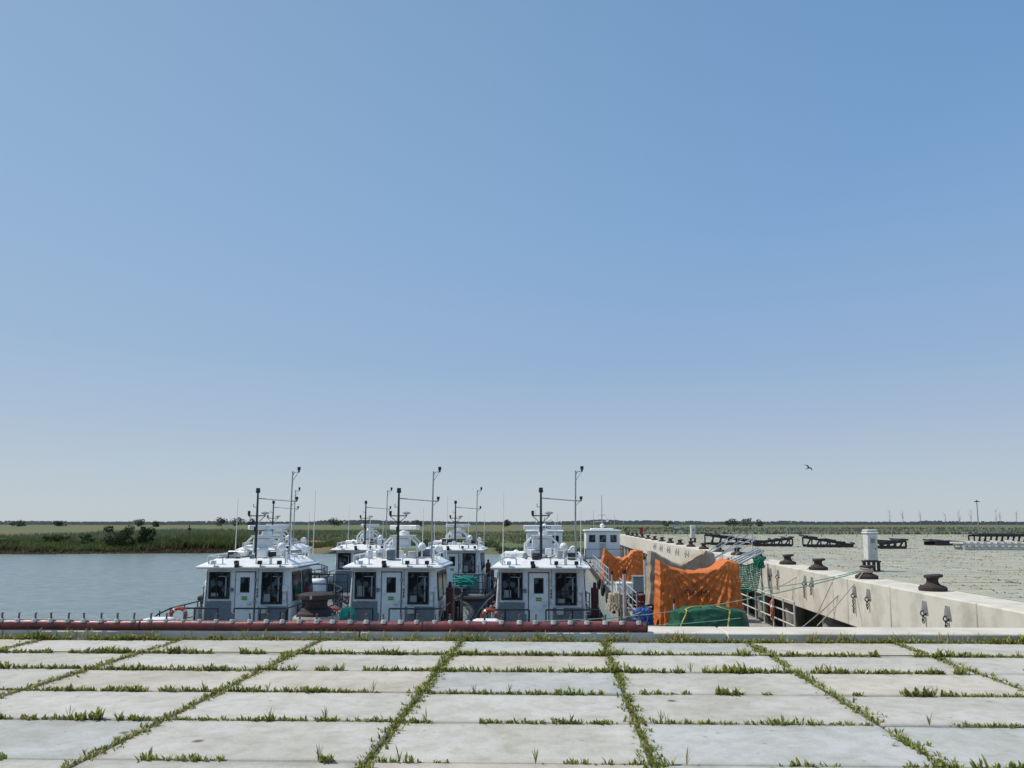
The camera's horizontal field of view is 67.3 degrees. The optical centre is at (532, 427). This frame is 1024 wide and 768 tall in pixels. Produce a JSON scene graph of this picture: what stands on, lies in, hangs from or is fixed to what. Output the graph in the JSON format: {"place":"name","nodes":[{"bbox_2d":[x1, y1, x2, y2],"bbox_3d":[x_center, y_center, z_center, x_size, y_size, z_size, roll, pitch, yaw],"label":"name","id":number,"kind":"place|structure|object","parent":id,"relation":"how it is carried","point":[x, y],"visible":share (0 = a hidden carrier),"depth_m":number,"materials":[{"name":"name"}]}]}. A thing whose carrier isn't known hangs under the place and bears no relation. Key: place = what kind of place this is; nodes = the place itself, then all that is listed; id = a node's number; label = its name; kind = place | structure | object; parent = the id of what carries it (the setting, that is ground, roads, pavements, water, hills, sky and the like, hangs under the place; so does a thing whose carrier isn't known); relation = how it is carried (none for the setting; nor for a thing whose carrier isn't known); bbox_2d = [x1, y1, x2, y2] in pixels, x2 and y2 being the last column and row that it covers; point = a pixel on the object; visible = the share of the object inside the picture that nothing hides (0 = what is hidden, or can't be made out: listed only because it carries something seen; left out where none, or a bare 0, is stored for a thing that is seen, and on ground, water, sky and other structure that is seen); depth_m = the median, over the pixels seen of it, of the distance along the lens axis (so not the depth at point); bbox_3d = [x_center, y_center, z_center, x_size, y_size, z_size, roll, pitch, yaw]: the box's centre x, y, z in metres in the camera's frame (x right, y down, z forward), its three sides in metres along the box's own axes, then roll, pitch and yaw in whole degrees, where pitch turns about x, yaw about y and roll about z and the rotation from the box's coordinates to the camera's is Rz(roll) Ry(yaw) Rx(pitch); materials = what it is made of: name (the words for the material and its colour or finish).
{"place":"outdoors","nodes":[
{"label":"outdoors","id":0,"kind":"place"},
{"bbox_2d":[0,553,613,620],"bbox_3d":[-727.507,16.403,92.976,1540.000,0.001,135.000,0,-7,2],"label":"water","id":1,"kind":"structure","parent":0,"point":[94,586],"depth_m":62.42,"materials":[{"name":"liquid"}]},
{"bbox_2d":[143,467,349,620],"bbox_3d":[-10.038,5.378,30.382,4.830,7.330,13.630,0,-7,2],"label":"patrol boat","id":2,"kind":"object","parent":1,"relation":"on","point":[259,582],"visible":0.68,"depth_m":27.42,"materials":[{"name":"white metal"}]},
{"bbox_2d":[168,606,187,619],"bbox_3d":[-11.877,6.298,25.771,0.621,0.618,0.154,1,-7,-6],"label":"lifebuoy","id":3,"kind":"object","parent":2,"relation":"attached to","point":[174,609],"visible":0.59,"depth_m":25.77,"materials":[{"name":"white paint"}]},
{"bbox_2d":[197,487,328,606],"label":"patrol boat","id":4,"kind":"object","parent":1,"relation":"on","point":[295,547],"visible":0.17,"depth_m":45.04,"materials":[{"name":"white metal"}]},
{"bbox_2d":[312,487,401,599],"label":"patrol boat","id":5,"kind":"object","parent":1,"relation":"on","point":[340,576],"visible":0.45,"depth_m":44.30,"materials":[{"name":"white metal"}]},
{"bbox_2d":[328,467,474,620],"bbox_3d":[-4.804,5.371,30.326,4.830,7.330,13.630,0,-7,2],"label":"patrol boat","id":6,"kind":"object","parent":1,"relation":"on","point":[393,582],"visible":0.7,"depth_m":27.37,"materials":[{"name":"white metal"}]},
{"bbox_2d":[331,606,341,615],"bbox_3d":[-6.655,6.291,25.715,0.621,0.618,0.154,1,-7,-6],"label":"lifebuoy","id":7,"kind":"object","parent":6,"relation":"attached to","point":[338,609],"visible":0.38,"depth_m":25.73,"materials":[{"name":"white paint"}]},
{"bbox_2d":[339,607,355,620],"bbox_3d":[-6.168,6.439,25.688,0.553,0.874,0.169,0,-7,2],"label":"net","id":8,"kind":"object","parent":6,"relation":"hanging from","point":[345,612],"visible":0.62,"depth_m":25.68,"materials":[{"name":"fabric"}]},
{"bbox_2d":[426,487,496,617],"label":"patrol boat","id":9,"kind":"object","parent":1,"relation":"on","point":[466,557],"visible":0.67,"depth_m":43.91,"materials":[{"name":"white metal"}]},
{"bbox_2d":[452,575,478,586],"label":"rope pile","id":10,"kind":"object","parent":9,"relation":"on","point":[467,580],"visible":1,"depth_m":41.60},
{"bbox_2d":[473,466,603,621],"bbox_3d":[0.426,5.327,29.972,4.830,7.330,13.630,0,-7,2],"label":"patrol boat","id":11,"kind":"object","parent":1,"relation":"on","point":[531,583],"visible":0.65,"depth_m":27.00,"materials":[{"name":"white metal"}]},
{"bbox_2d":[480,607,498,618],"bbox_3d":[-1.413,6.248,25.361,0.621,0.618,0.154,1,-7,-6],"label":"lifebuoy","id":12,"kind":"object","parent":11,"relation":"attached to","point":[490,609],"visible":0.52,"depth_m":25.36,"materials":[{"name":"white paint"}]},
{"bbox_2d":[525,514,563,555],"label":"work boat","id":13,"kind":"object","parent":1,"relation":"on","point":[556,535],"visible":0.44,"depth_m":77.16,"materials":[{"name":"white paint"}]},
{"bbox_2d":[582,495,621,560],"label":"work boat","id":14,"kind":"object","parent":1,"relation":"on","point":[597,541],"visible":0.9,"depth_m":80.94,"materials":[{"name":"white paint"}]},
{"bbox_2d":[622,569,625,621],"bbox_3d":[3.222,5.971,26.889,0.240,2.000,0.240,0,-7,2],"label":"marker post","id":15,"kind":"object","parent":1,"relation":"on","point":[624,589],"visible":0.68,"depth_m":26.87,"materials":[{"name":"metal"}]},
{"bbox_2d":[584,559,778,626],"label":"pontoon","id":16,"kind":"object","parent":1,"relation":"on","point":[592,575],"visible":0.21,"depth_m":41.32,"materials":[{"name":"grey metal"}]},
{"bbox_2d":[593,555,609,587],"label":"railing","id":17,"kind":"object","parent":16,"relation":"on","point":[594,564],"visible":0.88,"depth_m":51.09,"materials":[{"name":"metal"}]},
{"bbox_2d":[601,583,604,595],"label":"tyre fender","id":18,"kind":"object","parent":16,"relation":"hanging from","point":[602,589],"visible":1,"depth_m":44.29,"materials":[{"name":"black rubber"}]},
{"bbox_2d":[611,571,612,592],"bbox_3d":[3.355,6.840,32.322,0.240,1.600,0.240,0,-7,2],"label":"marker post","id":19,"kind":"object","parent":16,"relation":"on","point":[611,581],"visible":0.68,"depth_m":32.33,"materials":[{"name":"metal"}]},
{"bbox_2d":[605,590,626,610],"bbox_3d":[3.507,7.243,32.268,0.901,0.788,1.244,0,-7,2],"label":"covered bundle","id":20,"kind":"object","parent":16,"relation":"on","point":[615,600],"visible":0.88,"depth_m":31.86,"materials":[{"name":"beige fabric"}]},
{"bbox_2d":[601,548,643,580],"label":"covered reel","id":21,"kind":"object","parent":16,"relation":"on","point":[631,562],"visible":0.85,"depth_m":48.33,"materials":[{"name":"orange fabric"}]},
{"bbox_2d":[615,582,632,595],"bbox_3d":[4.564,8.007,38.175,0.840,0.630,0.670,0,-7,2],"label":"equipment box","id":22,"kind":"object","parent":16,"relation":"on","point":[630,584],"visible":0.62,"depth_m":37.91,"materials":[{"name":"white paint"}]},
{"bbox_2d":[619,578,636,614],"bbox_3d":[3.957,7.070,32.023,0.120,1.072,7.620,0,-7,2],"label":"railing","id":23,"kind":"object","parent":16,"relation":"on","point":[629,597],"visible":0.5,"depth_m":31.21,"materials":[{"name":"metal"}]},
{"bbox_2d":[631,575,643,591],"bbox_3d":[5.823,8.147,40.136,1.240,0.830,0.870,0,-7,2],"label":"equipment box","id":24,"kind":"object","parent":16,"relation":"on","point":[638,582],"visible":0.39,"depth_m":39.77,"materials":[{"name":"metal"}]},
{"bbox_2d":[637,593,645,607],"bbox_3d":[4.310,6.889,29.767,0.570,0.880,0.570,0,-7,2],"label":"drum","id":25,"kind":"object","parent":16,"relation":"on","point":[641,597],"visible":0.23,"depth_m":29.58,"materials":[{"name":"red paint"}]},
{"bbox_2d":[632,607,653,624],"bbox_3d":[3.612,6.308,25.132,0.820,0.904,1.122,0,-7,2],"label":"covered bundle","id":26,"kind":"object","parent":16,"relation":"on","point":[649,619],"visible":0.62,"depth_m":24.88,"materials":[{"name":"plastic"}]},
{"bbox_2d":[643,556,645,592],"bbox_3d":[5.742,7.536,39.220,0.240,1.900,0.240,0,-7,2],"label":"marker post","id":27,"kind":"object","parent":16,"relation":"on","point":[644,560],"visible":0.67,"depth_m":39.19,"materials":[{"name":"metal"}]},
{"bbox_2d":[645,550,714,604],"bbox_3d":[5.587,5.914,28.940,2.614,2.613,1.436,0,-7,2],"label":"covered reel","id":28,"kind":"object","parent":16,"relation":"on","point":[699,559],"visible":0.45,"depth_m":28.49,"materials":[{"name":"beige fabric"}]},
{"bbox_2d":[653,558,742,625],"bbox_3d":[5.444,5.583,25.562,2.745,2.448,2.015,0,-7,2],"label":"covered boom reel","id":29,"kind":"object","parent":16,"relation":"on","point":[718,581],"visible":0.63,"depth_m":24.94,"materials":[{"name":"orange fabric"}]},
{"bbox_2d":[668,605,749,627],"bbox_3d":[5.304,5.920,23.096,2.699,1.178,1.538,0,-7,2],"label":"covered equipment","id":30,"kind":"object","parent":16,"relation":"on","point":[690,614],"visible":0.54,"depth_m":22.64,"materials":[{"name":"green fabric"}]},
{"bbox_2d":[648,618,739,625],"bbox_3d":[4.591,5.600,22.155,2.755,0.303,0.024,-1,-7,10],"label":"mooring rope","id":31,"kind":"object","parent":30,"relation":"attached to","point":[694,622],"visible":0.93,"depth_m":22.13,"materials":[{"name":"fabric"}]},
{"bbox_2d":[711,532,743,551],"bbox_3d":[8.598,6.306,34.487,0.056,3.188,5.422,-5,-9,35],"label":"spar","id":32,"kind":"object","parent":16,"relation":"on","point":[727,542],"visible":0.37,"depth_m":35.04,"materials":[{"name":"metal"}]},
{"bbox_2d":[709,531,753,559],"bbox_3d":[8.156,6.419,35.551,1.932,3.223,5.804,-6,-9,39],"label":"gangway","id":33,"kind":"object","parent":16,"relation":"on","point":[736,545],"visible":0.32,"depth_m":36.88,"materials":[{"name":"metal"}]},
{"bbox_2d":[714,536,755,557],"bbox_3d":[8.717,6.246,33.231,0.064,3.001,5.016,-5,-9,38],"label":"spar","id":34,"kind":"object","parent":16,"relation":"on","point":[734,547],"visible":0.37,"depth_m":33.38,"materials":[{"name":"metal"}]},
{"bbox_2d":[731,547,760,561],"bbox_3d":[8.689,6.261,31.616,0.248,2.578,3.484,-6,-9,40],"label":"spar","id":35,"kind":"object","parent":16,"relation":"on","point":[738,559],"visible":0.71,"depth_m":31.88,"materials":[{"name":"metal"}]},
{"bbox_2d":[738,560,763,615],"bbox_3d":[8.214,6.167,29.400,2.318,2.223,0.207,7,-10,-43],"label":"safety net","id":36,"kind":"object","parent":16,"relation":"on","point":[741,573],"visible":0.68,"depth_m":29.71,"materials":[{"name":"green fabric"}]},
{"bbox_2d":[752,556,764,567],"bbox_3d":[8.932,5.303,30.303,0.466,0.467,0.357,2,-7,-19],"label":"net pile","id":37,"kind":"object","parent":36,"relation":"attached to","point":[762,559],"visible":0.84,"depth_m":30.22,"materials":[{"name":"fabric"}]},
{"bbox_2d":[738,550,763,563],"bbox_3d":[8.682,6.267,31.261,0.264,2.480,3.218,-7,-10,43],"label":"spar","id":38,"kind":"object","parent":16,"relation":"on","point":[749,558],"visible":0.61,"depth_m":31.64,"materials":[{"name":"metal"}]},
{"bbox_2d":[741,586,795,626],"bbox_3d":[8.437,6.534,27.973,0.120,1.147,7.320,0,-7,2],"label":"railing","id":39,"kind":"object","parent":16,"relation":"on","point":[763,611],"visible":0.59,"depth_m":27.27,"materials":[{"name":"white metal"}]},
{"bbox_2d":[770,599,773,620],"bbox_3d":[8.296,6.318,26.593,0.118,0.747,0.747,-2,-7,16],"label":"lifebuoy","id":40,"kind":"object","parent":39,"relation":"hanging from","point":[772,609],"visible":1,"depth_m":26.34,"materials":[{"name":"white paint"}]},
{"bbox_2d":[0,534,1023,767],"bbox_3d":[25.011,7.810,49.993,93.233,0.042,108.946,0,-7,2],"label":"pavement","id":41,"kind":"structure","parent":0,"point":[455,733],"depth_m":7.04,"materials":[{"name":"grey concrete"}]},
{"bbox_2d":[1,626,1019,643],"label":"kerb weeds","id":42,"kind":"object","parent":41,"relation":"on","point":[149,637],"visible":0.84,"depth_m":10.77,"materials":[{"name":"green plant"}]},
{"bbox_2d":[0,631,1023,767],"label":"joint weeds","id":43,"kind":"object","parent":41,"relation":"on","point":[607,652],"visible":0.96,"depth_m":8.06,"materials":[{"name":"green plant"}]},
{"bbox_2d":[41,538,1023,655],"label":"painted line","id":44,"kind":"object","parent":41,"relation":"on","point":[674,653],"visible":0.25,"depth_m":9.79,"materials":[{"name":"paint"}]},
{"bbox_2d":[689,525,697,542],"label":"service pillar","id":45,"kind":"structure","parent":41,"relation":"on","point":[692,531],"depth_m":62.41,"materials":[{"name":"metal"}]},
{"bbox_2d":[701,532,751,544],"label":"lattice rack","id":46,"kind":"object","parent":41,"relation":"on","point":[712,542],"visible":0.76,"depth_m":55.60,"materials":[{"name":"black metal"}]},
{"bbox_2d":[753,536,793,545],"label":"lattice rack","id":47,"kind":"object","parent":41,"relation":"on","point":[765,542],"visible":0.94,"depth_m":52.30,"materials":[{"name":"black metal"}]},
{"bbox_2d":[630,525,998,534],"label":"boundary fence","id":48,"kind":"object","parent":41,"relation":"on","point":[796,529],"visible":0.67,"depth_m":102.41,"materials":[{"name":"metal"}]},
{"bbox_2d":[799,534,854,546],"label":"lattice rack","id":49,"kind":"object","parent":41,"relation":"on","point":[837,543],"visible":1,"depth_m":50.43,"materials":[{"name":"black metal"}]},
{"bbox_2d":[638,534,1023,597],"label":"quay weeds","id":50,"kind":"object","parent":41,"relation":"on","point":[892,558],"visible":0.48,"depth_m":39.26,"materials":[{"name":"green plant"}]},
{"bbox_2d":[861,529,883,571],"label":"service pillar","id":51,"kind":"structure","parent":41,"relation":"on","point":[870,547],"depth_m":25.95,"materials":[{"name":"metal"}]},
{"bbox_2d":[869,537,876,557],"bbox_3d":[11.498,4.038,25.916,0.240,0.680,0.045,1,-7,-5],"label":"door","id":52,"kind":"structure","parent":51,"relation":"in","point":[872,540],"depth_m":25.92,"materials":[{"name":"white paint"}]},
{"bbox_2d":[877,538,907,548],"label":"lattice rack","id":53,"kind":"object","parent":41,"relation":"on","point":[887,543],"visible":0.82,"depth_m":47.66,"materials":[{"name":"metal"}]},
{"bbox_2d":[782,531,1023,536],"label":"guard rail","id":54,"kind":"object","parent":41,"relation":"on","point":[902,531],"visible":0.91,"depth_m":87.94,"materials":[{"name":"metal"}]},
{"bbox_2d":[923,539,963,545],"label":"lattice rack","id":55,"kind":"object","parent":41,"relation":"on","point":[936,542],"visible":0.66,"depth_m":54.38,"materials":[{"name":"metal"}]},
{"bbox_2d":[950,540,1023,549],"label":"lattice rack","id":56,"kind":"object","parent":41,"relation":"on","point":[991,543],"visible":1,"depth_m":45.30,"materials":[{"name":"white metal"}]},
{"bbox_2d":[968,533,1023,541],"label":"lattice rack","id":57,"kind":"object","parent":41,"relation":"on","point":[997,535],"visible":0.75,"depth_m":59.19,"materials":[{"name":"grey metal"}]},
{"bbox_2d":[0,626,1023,643],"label":"quay wall","id":58,"kind":"structure","parent":0,"point":[798,634],"depth_m":10.94,"materials":[{"name":"concrete"}]},
{"bbox_2d":[293,592,339,619],"bbox_3d":[-3.335,2.782,11.875,0.698,0.472,0.698,0,-7,2],"label":"bollard","id":59,"kind":"object","parent":58,"relation":"on","point":[316,602],"visible":0.87,"depth_m":11.70,"materials":[{"name":"grey metal"}]},
{"bbox_2d":[0,612,647,631],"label":"steel pipe","id":60,"kind":"object","parent":58,"relation":"on","point":[282,624],"visible":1,"depth_m":11.01,"materials":[{"name":"red metal"}]},
{"bbox_2d":[0,522,1023,553],"bbox_3d":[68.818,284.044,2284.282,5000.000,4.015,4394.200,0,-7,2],"label":"terrain","id":61,"kind":"structure","parent":0,"point":[26,529],"depth_m":261.45,"materials":[{"name":"green plant"}]},
{"bbox_2d":[0,537,24,543],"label":"bush","id":62,"kind":"object","parent":61,"relation":"on","point":[11,539],"visible":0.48,"depth_m":124.27,"materials":[{"name":"green plant"}]},
{"bbox_2d":[8,520,25,526],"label":"distant tree","id":63,"kind":"object","parent":61,"relation":"on","point":[21,523],"visible":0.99,"depth_m":333.62,"materials":[{"name":"green plant"}]},
{"bbox_2d":[39,534,70,542],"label":"bush","id":64,"kind":"object","parent":61,"relation":"on","point":[55,537],"visible":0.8,"depth_m":125.18,"materials":[{"name":"green plant"}]},
{"bbox_2d":[53,520,66,525],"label":"distant tree","id":65,"kind":"object","parent":61,"relation":"on","point":[58,523],"visible":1,"depth_m":333.65,"materials":[{"name":"green plant"}]},
{"bbox_2d":[78,533,95,543],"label":"bush","id":66,"kind":"object","parent":61,"relation":"on","point":[86,537],"visible":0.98,"depth_m":126.49,"materials":[{"name":"green plant"}]},
{"bbox_2d":[101,525,135,546],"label":"bush","id":67,"kind":"object","parent":61,"relation":"on","point":[125,532],"visible":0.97,"depth_m":124.90,"materials":[{"name":"green plant"}]},
{"bbox_2d":[133,519,144,526],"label":"distant tree","id":68,"kind":"object","parent":61,"relation":"on","point":[138,523],"visible":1,"depth_m":332.33,"materials":[{"name":"green plant"}]},
{"bbox_2d":[135,526,156,544],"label":"bush","id":69,"kind":"object","parent":61,"relation":"on","point":[145,532],"visible":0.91,"depth_m":125.42,"materials":[{"name":"green plant"}]},
{"bbox_2d":[168,536,186,545],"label":"bush","id":70,"kind":"object","parent":61,"relation":"on","point":[174,538],"visible":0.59,"depth_m":125.52,"materials":[{"name":"green plant"}]},
{"bbox_2d":[216,517,227,526],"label":"distant tree","id":71,"kind":"object","parent":61,"relation":"on","point":[221,521],"visible":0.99,"depth_m":330.67,"materials":[{"name":"green plant"}]},
{"bbox_2d":[229,517,245,525],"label":"distant tree","id":72,"kind":"object","parent":61,"relation":"on","point":[235,522],"visible":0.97,"depth_m":330.81,"materials":[{"name":"green plant"}]},
{"bbox_2d":[0,527,588,554],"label":"reeds","id":73,"kind":"object","parent":61,"relation":"on","point":[221,540],"visible":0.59,"depth_m":126.99,"materials":[{"name":"green plant"}]},
{"bbox_2d":[326,517,342,526],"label":"distant tree","id":74,"kind":"object","parent":61,"relation":"on","point":[334,521],"visible":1,"depth_m":330.19,"materials":[{"name":"green plant"}]},
{"bbox_2d":[411,520,425,526],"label":"distant tree","id":75,"kind":"object","parent":61,"relation":"on","point":[418,522],"visible":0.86,"depth_m":328.63,"materials":[{"name":"green plant"}]},
{"bbox_2d":[501,519,511,526],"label":"distant tree","id":76,"kind":"object","parent":61,"relation":"on","point":[507,523],"visible":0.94,"depth_m":327.65,"materials":[{"name":"green plant"}]},
{"bbox_2d":[0,519,1023,524],"bbox_3d":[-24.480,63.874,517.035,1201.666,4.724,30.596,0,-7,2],"label":"woodland","id":77,"kind":"object","parent":61,"relation":"on","point":[586,522],"visible":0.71,"depth_m":507.48,"materials":[{"name":"green plant"}]},
{"bbox_2d":[662,520,672,525],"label":"distant tree","id":78,"kind":"object","parent":61,"relation":"on","point":[665,523],"visible":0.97,"depth_m":325.09,"materials":[{"name":"green plant"}]},
{"bbox_2d":[724,519,738,525],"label":"distant tree","id":79,"kind":"object","parent":61,"relation":"on","point":[730,522],"visible":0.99,"depth_m":324.58,"materials":[{"name":"green plant"}]},
{"bbox_2d":[735,518,751,525],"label":"distant tree","id":80,"kind":"object","parent":61,"relation":"on","point":[744,521],"visible":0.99,"depth_m":324.03,"materials":[{"name":"green plant"}]},
{"bbox_2d":[755,519,762,525],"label":"distant tree","id":81,"kind":"object","parent":61,"relation":"on","point":[759,523],"visible":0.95,"depth_m":324.34,"materials":[{"name":"green plant"}]},
{"bbox_2d":[591,526,1023,534],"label":"meadow grass","id":82,"kind":"structure","parent":61,"relation":"on","point":[686,530],"depth_m":149.50,"materials":[{"name":"green plant"}]},
{"bbox_2d":[0,0,1023,521],"label":"sky","id":83,"kind":"structure","parent":0,"point":[692,256],"materials":[{"name":"blue"}]},
{"bbox_2d":[626,593,638,606],"bbox_3d":[4.488,7.486,33.424,0.917,0.586,0.952,5,-9,-38],"label":"hose pile","id":84,"kind":"object","parent":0,"point":[634,598],"visible":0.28,"depth_m":33.13,"materials":[{"name":"black paint"}]},
{"bbox_2d":[641,604,653,610],"bbox_3d":[4.174,6.582,26.878,0.800,0.781,1.268,0,-7,2],"label":"hose pile","id":85,"kind":"object","parent":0,"point":[650,606],"visible":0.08,"depth_m":26.74,"materials":[{"name":"black paint"}]},
{"bbox_2d":[620,534,1023,627],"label":"quay wall","id":86,"kind":"structure","parent":0,"point":[893,603],"depth_m":21.58,"materials":[{"name":"concrete"}]},
{"bbox_2d":[699,543,708,548],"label":"bollard","id":87,"kind":"object","parent":86,"relation":"on","point":[703,546],"visible":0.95,"depth_m":45.84,"materials":[{"name":"metal"}]},
{"bbox_2d":[731,547,741,554],"bbox_3d":[10.001,6.033,37.563,0.605,0.380,0.605,-2,-7,17],"label":"bollard","id":88,"kind":"object","parent":86,"relation":"on","point":[737,551],"visible":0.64,"depth_m":37.44,"materials":[{"name":"metal"}]},
{"bbox_2d":[779,554,795,564],"bbox_3d":[9.754,5.021,29.364,0.619,0.389,0.619,0,-7,4],"label":"bollard","id":89,"kind":"object","parent":86,"relation":"on","point":[787,560],"visible":1,"depth_m":29.20,"materials":[{"name":"metal"}]},
{"bbox_2d":[741,570,858,588],"bbox_3d":[8.453,4.960,24.906,0.028,1.039,6.207,2,-7,-17],"label":"mooring rope","id":90,"kind":"object","parent":86,"relation":"attached to","point":[800,583],"visible":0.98,"depth_m":24.48,"materials":[{"name":"fabric"}]},
{"bbox_2d":[802,575,806,597],"bbox_3d":[9.075,5.315,25.676,0.138,0.753,0.257,0,-7,2],"label":"mooring bracket","id":91,"kind":"object","parent":86,"relation":"attached to","point":[804,579],"visible":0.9,"depth_m":25.66,"materials":[{"name":"metal"}]},
{"bbox_2d":[809,558,827,569],"bbox_3d":[9.651,4.603,25.954,0.619,0.389,0.619,-1,-7,7],"label":"bollard","id":92,"kind":"object","parent":86,"relation":"on","point":[817,565],"visible":1,"depth_m":25.80,"materials":[{"name":"metal"}]},
{"bbox_2d":[851,586,856,612],"bbox_3d":[8.947,4.794,21.430,0.138,0.753,0.257,0,-7,2],"label":"mooring bracket","id":93,"kind":"object","parent":86,"relation":"attached to","point":[854,593],"visible":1,"depth_m":21.41,"materials":[{"name":"metal"}]},
{"bbox_2d":[855,565,878,578],"bbox_3d":[9.529,4.108,21.922,0.619,0.389,0.619,-2,-7,17],"label":"bollard","id":94,"kind":"object","parent":86,"relation":"on","point":[868,576],"visible":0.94,"depth_m":21.75,"materials":[{"name":"metal"}]},
{"bbox_2d":[532,571,860,620],"bbox_3d":[4.686,5.122,23.186,9.769,1.743,0.032,-2,-7,16],"label":"mooring rope","id":95,"kind":"object","parent":94,"relation":"attached to","point":[711,605],"visible":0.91,"depth_m":22.81,"materials":[{"name":"fabric"}]},
{"bbox_2d":[802,572,859,626],"bbox_3d":[8.819,5.385,23.255,0.032,2.203,3.081,3,-8,-21],"label":"mooring rope","id":96,"kind":"object","parent":94,"relation":"attached to","point":[824,608],"visible":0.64,"depth_m":23.24,"materials":[{"name":"fabric"}]},
{"bbox_2d":[817,572,863,625],"bbox_3d":[8.464,4.662,21.063,2.348,1.342,0.028,5,-9,-36],"label":"mooring rope","id":97,"kind":"object","parent":94,"relation":"attached to","point":[839,601],"visible":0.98,"depth_m":20.97,"materials":[{"name":"fabric"}]},
{"bbox_2d":[859,568,873,572],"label":"rope turns","id":98,"kind":"object","parent":94,"relation":"attached to","point":[867,570],"visible":0.98,"depth_m":21.77,"materials":[{"name":"fabric"}]},
{"bbox_2d":[864,589,870,609],"bbox_3d":[8.918,4.572,20.482,0.138,0.544,0.257,0,-7,2],"label":"mooring bracket","id":99,"kind":"object","parent":86,"relation":"attached to","point":[868,596],"visible":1,"depth_m":20.45,"materials":[{"name":"metal"}]},
{"bbox_2d":[920,601,927,623],"bbox_3d":[8.824,4.168,17.365,0.138,0.501,0.257,0,-7,2],"label":"mooring bracket","id":100,"kind":"object","parent":86,"relation":"attached to","point":[924,609],"visible":1,"depth_m":17.34,"materials":[{"name":"metal"}]},
{"bbox_2d":[918,574,947,591],"bbox_3d":[9.414,3.636,18.080,0.619,0.389,0.619,0,-7,3],"label":"bollard","id":101,"kind":"object","parent":86,"relation":"on","point":[932,584],"visible":1,"depth_m":17.94,"materials":[{"name":"metal"}]},
{"bbox_2d":[943,605,950,627],"bbox_3d":[8.793,4.064,16.343,0.138,0.544,0.257,0,-7,2],"label":"mooring bracket","id":102,"kind":"object","parent":86,"relation":"attached to","point":[947,613],"visible":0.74,"depth_m":16.32,"materials":[{"name":"metal"}]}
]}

